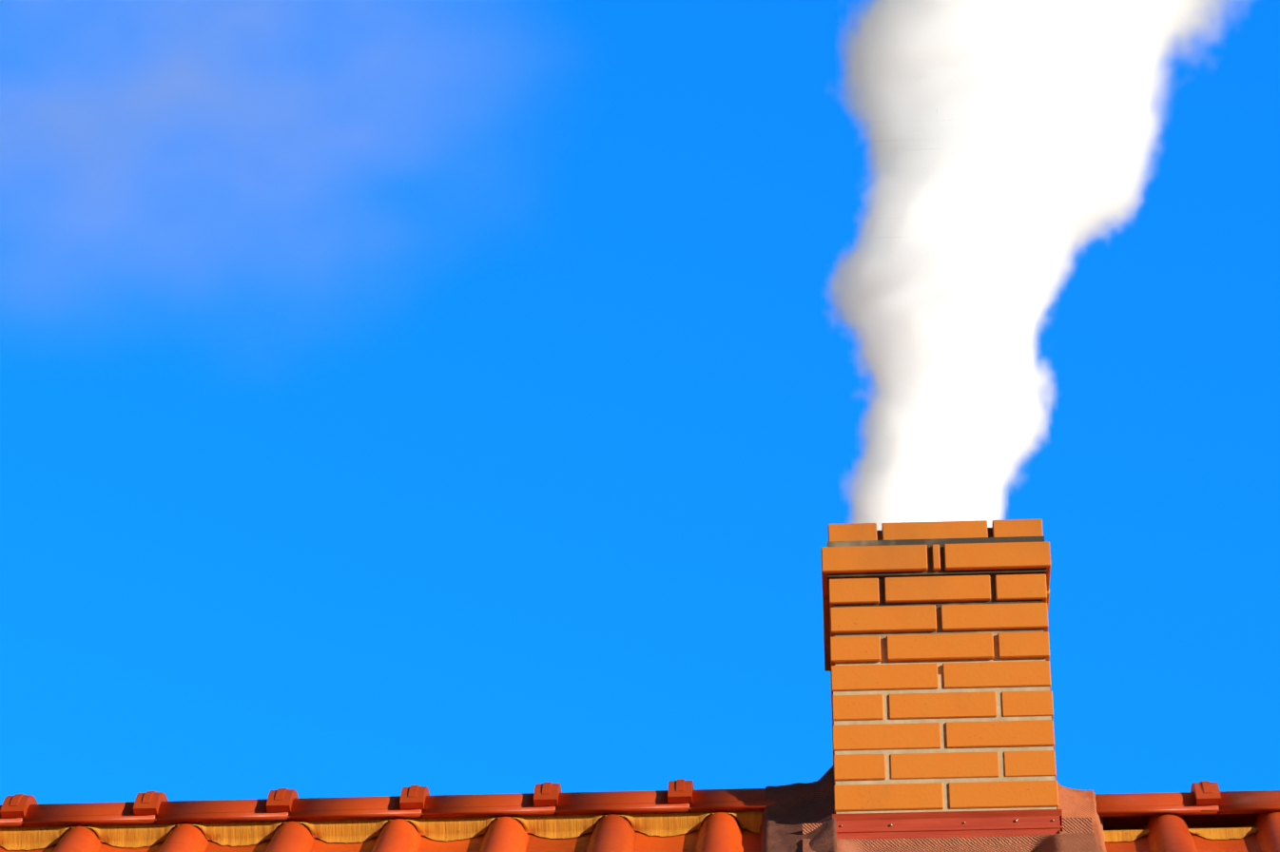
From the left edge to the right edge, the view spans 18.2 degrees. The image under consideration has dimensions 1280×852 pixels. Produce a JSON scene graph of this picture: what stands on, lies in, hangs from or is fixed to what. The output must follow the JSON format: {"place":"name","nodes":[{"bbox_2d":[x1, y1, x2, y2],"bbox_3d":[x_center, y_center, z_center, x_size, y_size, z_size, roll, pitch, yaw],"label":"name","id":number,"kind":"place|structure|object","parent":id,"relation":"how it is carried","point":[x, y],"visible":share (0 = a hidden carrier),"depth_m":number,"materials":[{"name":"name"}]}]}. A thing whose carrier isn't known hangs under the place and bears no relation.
{"place":"outdoors","nodes":[
{"label":"outdoors","id":0,"kind":"place"},
{"bbox_2d":[0,0,1279,805],"label":"sky","id":1,"kind":"structure","parent":0,"point":[444,397],"materials":[{"name":"blue"}]},
{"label":"house walls","id":2,"kind":"object","parent":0,"visible":0},
{"bbox_2d":[61,811,1260,836],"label":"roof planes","id":3,"kind":"object","parent":2,"relation":"on","point":[1215,821],"depth_m":9.58,"materials":[{"name":"yellow wood"}]},
{"bbox_2d":[0,811,760,851],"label":"roof tiles","id":4,"kind":"object","parent":3,"relation":"on","point":[720,831],"visible":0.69,"depth_m":9.46,"materials":[{"name":"orange ceramic"}]},
{"bbox_2d":[0,811,763,850],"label":"batten","id":5,"kind":"object","parent":3,"relation":"on","point":[444,829],"visible":0.88,"depth_m":9.56,"materials":[{"name":"yellow wood"}]},
{"bbox_2d":[0,788,776,833],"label":"ridge tiles","id":6,"kind":"object","parent":3,"relation":"on","point":[389,807],"visible":0.4,"depth_m":9.56,"materials":[{"name":"ceramic"}]},
{"bbox_2d":[0,778,693,817],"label":"ridge clips","id":7,"kind":"object","parent":6,"relation":"on","point":[281,800],"visible":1,"depth_m":9.57,"materials":[{"name":"metal"}]},
{"bbox_2d":[759,765,836,851],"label":"flashing","id":8,"kind":"object","parent":3,"relation":"on","point":[790,811],"visible":0.88,"depth_m":9.42,"materials":[{"name":"brown metal"}]},
{"bbox_2d":[821,519,1058,814],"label":"chimney bricks","id":9,"kind":"object","parent":3,"relation":"on","point":[966,556],"visible":0.83,"depth_m":9.49,"materials":[{"name":"orange brick"}]},
{"bbox_2d":[826,527,1056,814],"bbox_3d":[0.727,0.799,9.656,0.524,0.990,0.524,-2,-29,3],"label":"chimney mortar","id":10,"kind":"object","parent":9,"relation":"attached to","point":[942,572],"visible":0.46,"depth_m":9.49,"materials":[{"name":"grey concrete"}]},
{"bbox_2d":[832,809,1062,839],"bbox_3d":[0.715,0.953,9.321,0.532,0.068,0.113,-2,-29,3],"label":"flashing strip","id":11,"kind":"object","parent":9,"relation":"attached to","point":[941,824],"visible":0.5,"depth_m":9.28,"materials":[{"name":"red metal"}]},
{"bbox_2d":[839,818,1053,827],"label":"screws","id":12,"kind":"object","parent":11,"relation":"attached to","point":[891,824],"visible":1,"depth_m":9.28,"materials":[{"name":"silver metal"}]},
{"bbox_2d":[802,817,1098,851],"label":"chimney flashing","id":13,"kind":"object","parent":3,"relation":"on","point":[1079,837],"visible":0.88,"depth_m":9.25,"materials":[{"name":"brown metal"}]},
{"bbox_2d":[1057,782,1105,851],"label":"flashing","id":14,"kind":"object","parent":3,"relation":"on","point":[1076,803],"visible":0.52,"depth_m":9.45,"materials":[{"name":"brown metal"}]},
{"bbox_2d":[1102,827,1259,841],"bbox_3d":[2.559,0.930,9.371,3.120,0.050,0.045,-2,-29,3],"label":"batten","id":15,"kind":"object","parent":3,"relation":"on","point":[1228,833],"visible":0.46,"depth_m":9.43,"materials":[{"name":"wood"}]},
{"bbox_2d":[1095,790,1279,816],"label":"ridge tiles","id":16,"kind":"object","parent":3,"relation":"on","point":[1180,804],"visible":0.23,"depth_m":9.45,"materials":[{"name":"ceramic"}]},
{"bbox_2d":[1190,780,1221,805],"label":"ridge clips","id":17,"kind":"object","parent":16,"relation":"on","point":[1207,792],"visible":0.9,"depth_m":9.45,"materials":[{"name":"tile"}]},
{"bbox_2d":[1104,812,1279,851],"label":"roof tiles","id":18,"kind":"object","parent":3,"relation":"on","point":[1169,833],"visible":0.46,"depth_m":9.35,"materials":[{"name":"orange ceramic"}]}
]}

